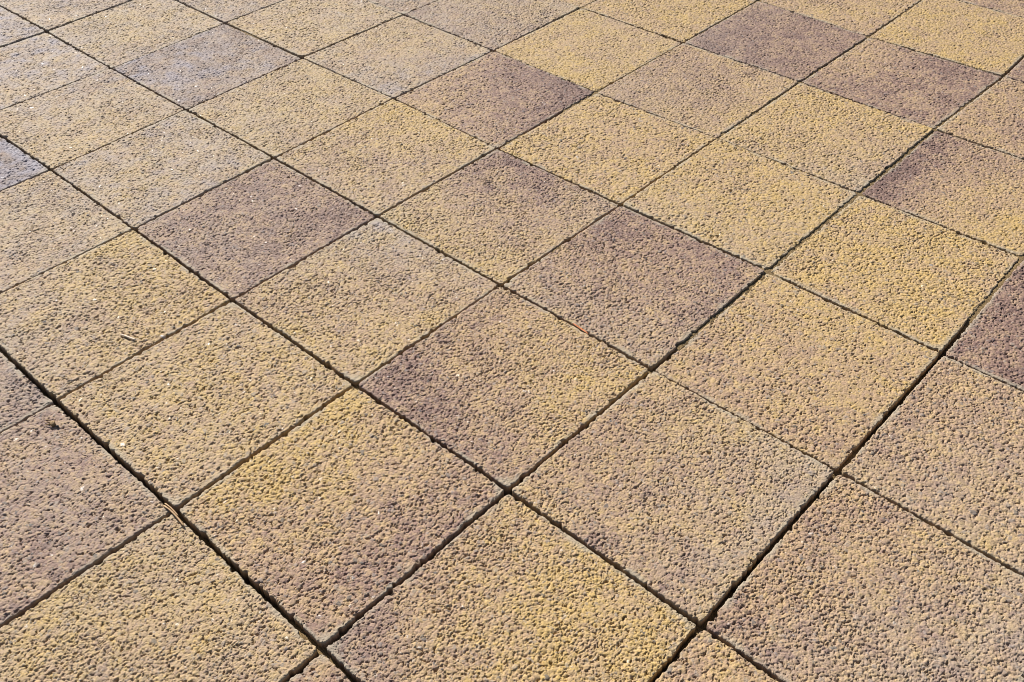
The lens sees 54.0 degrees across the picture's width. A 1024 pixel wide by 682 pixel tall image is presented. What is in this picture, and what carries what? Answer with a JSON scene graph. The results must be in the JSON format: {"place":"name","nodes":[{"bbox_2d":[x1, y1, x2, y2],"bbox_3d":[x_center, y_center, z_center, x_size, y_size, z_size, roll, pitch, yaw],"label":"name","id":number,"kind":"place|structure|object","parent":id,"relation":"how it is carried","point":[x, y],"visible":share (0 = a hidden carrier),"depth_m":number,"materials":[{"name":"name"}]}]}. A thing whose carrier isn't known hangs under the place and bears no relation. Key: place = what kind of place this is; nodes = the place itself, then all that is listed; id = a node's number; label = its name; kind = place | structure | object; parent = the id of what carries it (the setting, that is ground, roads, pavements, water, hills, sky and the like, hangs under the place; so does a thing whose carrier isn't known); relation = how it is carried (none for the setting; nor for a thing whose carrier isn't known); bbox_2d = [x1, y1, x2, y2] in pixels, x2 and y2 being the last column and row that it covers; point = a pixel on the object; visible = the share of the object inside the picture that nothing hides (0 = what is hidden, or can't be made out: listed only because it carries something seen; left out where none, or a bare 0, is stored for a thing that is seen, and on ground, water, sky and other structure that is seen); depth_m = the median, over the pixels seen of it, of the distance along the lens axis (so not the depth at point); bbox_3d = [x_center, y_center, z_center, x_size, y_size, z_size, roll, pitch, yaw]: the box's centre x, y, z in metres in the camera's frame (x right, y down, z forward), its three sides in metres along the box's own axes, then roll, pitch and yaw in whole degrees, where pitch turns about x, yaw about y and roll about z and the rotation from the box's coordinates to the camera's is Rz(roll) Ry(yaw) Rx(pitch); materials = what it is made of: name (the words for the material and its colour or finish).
{"place":"outdoors","nodes":[
{"label":"outdoors","id":0,"kind":"place"},
{"bbox_2d":[0,7,44,47],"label":"paving slab","id":1,"kind":"structure","parent":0,"point":[14,28],"depth_m":1.60,"materials":[{"name":"concrete"}]},
{"bbox_2d":[0,138,48,191],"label":"paving slab","id":2,"kind":"structure","parent":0,"point":[17,166],"depth_m":1.29,"materials":[{"name":"concrete"}]},
{"bbox_2d":[0,352,53,433],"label":"paving slab","id":3,"kind":"structure","parent":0,"point":[23,398],"depth_m":0.97,"materials":[{"name":"concrete"}]},
{"bbox_2d":[0,33,108,109],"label":"paving slab","id":4,"kind":"structure","parent":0,"point":[36,66],"depth_m":1.50,"materials":[{"name":"concrete"}]},
{"bbox_2d":[0,171,131,293],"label":"paving slab","id":5,"kind":"structure","parent":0,"point":[49,220],"depth_m":1.18,"materials":[{"name":"concrete"}]},
{"bbox_2d":[0,0,132,33],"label":"paving slab","id":6,"kind":"structure","parent":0,"point":[46,16],"depth_m":1.66,"materials":[{"name":"concrete"}]},
{"bbox_2d":[0,405,170,627],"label":"paving slab","id":7,"kind":"structure","parent":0,"point":[76,500],"depth_m":0.86,"materials":[{"name":"concrete"}]},
{"bbox_2d":[44,419,58,427],"bbox_3d":[-0.430,0.077,0.935,0.018,0.005,0.008,31,50,31],"label":"dried bud","id":8,"kind":"object","parent":7,"relation":"on","point":[52,423],"visible":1,"depth_m":0.93,"materials":[{"name":"beige plant"}]},
{"bbox_2d":[0,69,183,173],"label":"paving slab","id":9,"kind":"structure","parent":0,"point":[52,130],"depth_m":1.38,"materials":[{"name":"concrete"}]},
{"bbox_2d":[0,230,229,410],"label":"paving slab","id":10,"kind":"structure","parent":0,"point":[64,326],"depth_m":1.06,"materials":[{"name":"concrete"}]},
{"bbox_2d":[49,0,222,69],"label":"paving slab","id":11,"kind":"structure","parent":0,"point":[111,38],"depth_m":1.60,"materials":[{"name":"concrete"}]},
{"bbox_2d":[0,514,317,681],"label":"paving slab","id":12,"kind":"structure","parent":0,"point":[171,598],"depth_m":0.77,"materials":[{"name":"concrete"}]},
{"bbox_2d":[54,110,270,233],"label":"paving slab","id":13,"kind":"structure","parent":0,"point":[137,180],"depth_m":1.28,"materials":[{"name":"concrete"}]},
{"bbox_2d":[113,24,300,112],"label":"paving slab","id":14,"kind":"structure","parent":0,"point":[187,74],"depth_m":1.50,"materials":[{"name":"concrete"}]},
{"bbox_2d":[174,0,283,24],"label":"paving slab","id":15,"kind":"structure","parent":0,"point":[225,12],"depth_m":1.66,"materials":[{"name":"concrete"}]},
{"bbox_2d":[138,159,374,303],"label":"paving slab","id":16,"kind":"structure","parent":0,"point":[237,237],"depth_m":1.18,"materials":[{"name":"concrete"}]},
{"bbox_2d":[189,59,391,160],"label":"paving slab","id":17,"kind":"structure","parent":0,"point":[274,115],"depth_m":1.40,"materials":[{"name":"concrete"}]},
{"bbox_2d":[228,0,401,58],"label":"paving slab","id":18,"kind":"structure","parent":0,"point":[301,29],"depth_m":1.60,"materials":[{"name":"concrete"}]},
{"bbox_2d":[289,655,350,681],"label":"paving slab","id":19,"kind":"structure","parent":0,"point":[321,668],"depth_m":0.74,"materials":[{"name":"concrete"}]},
{"bbox_2d":[180,388,503,647],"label":"paving slab","id":20,"kind":"structure","parent":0,"point":[329,524],"depth_m":0.85,"materials":[{"name":"concrete"}]},
{"bbox_2d":[235,218,497,385],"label":"paving slab","id":21,"kind":"structure","parent":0,"point":[359,305],"depth_m":1.07,"materials":[{"name":"concrete"}]},
{"bbox_2d":[277,99,494,218],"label":"paving slab","id":22,"kind":"structure","parent":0,"point":[378,162],"depth_m":1.29,"materials":[{"name":"concrete"}]},
{"bbox_2d":[304,16,490,100],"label":"paving slab","id":23,"kind":"structure","parent":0,"point":[394,59],"depth_m":1.51,"materials":[{"name":"concrete"}]},
{"bbox_2d":[367,0,437,15],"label":"paving slab","id":24,"kind":"structure","parent":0,"point":[403,7],"depth_m":1.65,"materials":[{"name":"concrete"}]},
{"bbox_2d":[405,0,578,51],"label":"paving slab","id":25,"kind":"structure","parent":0,"point":[492,25],"depth_m":1.61,"materials":[{"name":"concrete"}]},
{"bbox_2d":[397,52,593,149],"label":"paving slab","id":26,"kind":"structure","parent":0,"point":[497,100],"depth_m":1.40,"materials":[{"name":"concrete"}]},
{"bbox_2d":[381,149,617,286],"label":"paving slab","id":27,"kind":"structure","parent":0,"point":[510,217],"depth_m":1.18,"materials":[{"name":"concrete"}]},
{"bbox_2d":[359,287,647,495],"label":"paving slab","id":28,"kind":"structure","parent":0,"point":[507,391],"depth_m":0.97,"materials":[{"name":"concrete"}]},
{"bbox_2d":[327,495,695,681],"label":"paving slab","id":29,"kind":"structure","parent":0,"point":[507,588],"depth_m":0.77,"materials":[{"name":"concrete"}]},
{"bbox_2d":[560,0,596,6],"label":"paving slab","id":30,"kind":"structure","parent":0,"point":[581,3],"depth_m":1.65,"materials":[{"name":"concrete"}]},
{"bbox_2d":[496,9,680,91],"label":"paving slab","id":31,"kind":"structure","parent":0,"point":[591,51],"depth_m":1.51,"materials":[{"name":"concrete"}]},
{"bbox_2d":[500,94,714,206],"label":"paving slab","id":32,"kind":"structure","parent":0,"point":[613,151],"depth_m":1.30,"materials":[{"name":"concrete"}]},
{"bbox_2d":[504,207,763,370],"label":"paving slab","id":33,"kind":"structure","parent":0,"point":[647,293],"depth_m":1.08,"materials":[{"name":"concrete"}]},
{"bbox_2d":[584,0,755,43],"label":"paving slab","id":34,"kind":"structure","parent":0,"point":[682,21],"depth_m":1.60,"materials":[{"name":"concrete"}]},
{"bbox_2d":[512,372,833,627],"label":"paving slab","id":35,"kind":"structure","parent":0,"point":[691,506],"depth_m":0.86,"materials":[{"name":"concrete"}]},
{"bbox_2d":[598,43,797,137],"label":"paving slab","id":36,"kind":"structure","parent":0,"point":[701,90],"depth_m":1.41,"materials":[{"name":"concrete"}]},
{"bbox_2d":[623,139,856,268],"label":"paving slab","id":37,"kind":"structure","parent":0,"point":[744,205],"depth_m":1.19,"materials":[{"name":"concrete"}]},
{"bbox_2d":[686,2,865,81],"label":"paving slab","id":38,"kind":"structure","parent":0,"point":[781,42],"depth_m":1.52,"materials":[{"name":"concrete"}]},
{"bbox_2d":[656,274,938,471],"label":"paving slab","id":39,"kind":"structure","parent":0,"point":[821,380],"depth_m":0.97,"materials":[{"name":"concrete"}]},
{"bbox_2d":[720,83,932,191],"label":"paving slab","id":40,"kind":"structure","parent":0,"point":[846,144],"depth_m":1.30,"materials":[{"name":"concrete"}]},
{"bbox_2d":[761,0,920,35],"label":"paving slab","id":41,"kind":"structure","parent":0,"point":[866,17],"depth_m":1.60,"materials":[{"name":"concrete"}]},
{"bbox_2d":[706,475,1023,681],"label":"paving slab","id":42,"kind":"structure","parent":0,"point":[848,580],"depth_m":0.77,"materials":[{"name":"concrete"}]},
{"bbox_2d":[771,196,1018,359],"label":"paving slab","id":43,"kind":"structure","parent":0,"point":[929,285],"depth_m":1.09,"materials":[{"name":"concrete"}]},
{"bbox_2d":[802,38,1000,128],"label":"paving slab","id":44,"kind":"structure","parent":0,"point":[933,92],"depth_m":1.41,"materials":[{"name":"concrete"}]},
{"bbox_2d":[841,356,1023,576],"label":"paving slab","id":45,"kind":"structure","parent":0,"point":[942,449],"depth_m":0.88,"materials":[{"name":"concrete"}]},
{"bbox_2d":[862,131,1023,255],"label":"paving slab","id":46,"kind":"structure","parent":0,"point":[959,186],"depth_m":1.21,"materials":[{"name":"concrete"}]},
{"bbox_2d":[870,0,1023,75],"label":"paving slab","id":47,"kind":"structure","parent":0,"point":[988,40],"depth_m":1.52,"materials":[{"name":"concrete"}]},
{"bbox_2d":[936,77,1023,158],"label":"paving slab","id":48,"kind":"structure","parent":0,"point":[992,117],"depth_m":1.32,"materials":[{"name":"concrete"}]},
{"bbox_2d":[945,261,1023,391],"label":"paving slab","id":49,"kind":"structure","parent":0,"point":[990,342],"depth_m":1.00,"materials":[{"name":"concrete"}]},
{"bbox_2d":[958,0,1023,17],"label":"paving slab","id":50,"kind":"structure","parent":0,"point":[1014,7],"depth_m":1.60,"materials":[{"name":"concrete"}]},
{"bbox_2d":[1005,58,1023,82],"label":"paving slab","id":51,"kind":"structure","parent":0,"point":[1016,73],"depth_m":1.42,"materials":[{"name":"concrete"}]},
{"label":"ground","id":52,"kind":"structure","parent":0,"visible":0},
{"bbox_2d":[60,302,351,513],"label":"paving slab","id":53,"kind":"structure","parent":52,"relation":"on","point":[177,422],"depth_m":0.96,"materials":[{"name":"concrete"}]},
{"bbox_2d":[655,630,777,681],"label":"paving slab","id":54,"kind":"structure","parent":52,"relation":"on","point":[704,656],"depth_m":0.74,"materials":[{"name":"concrete"}]},
{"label":"pavement","id":55,"kind":"structure","parent":0,"visible":0},
{"bbox_2d":[0,0,1023,681],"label":"joint sand","id":56,"kind":"structure","parent":55,"relation":"on","point":[682,346],"depth_m":1.04,"materials":[{"name":"sand"}]},
{"bbox_2d":[163,503,183,525],"bbox_3d":[-0.286,0.147,0.851,0.034,0.002,0.005,31,50,31],"label":"straw","id":57,"kind":"object","parent":56,"relation":"on","point":[172,511],"visible":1,"depth_m":0.85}
]}

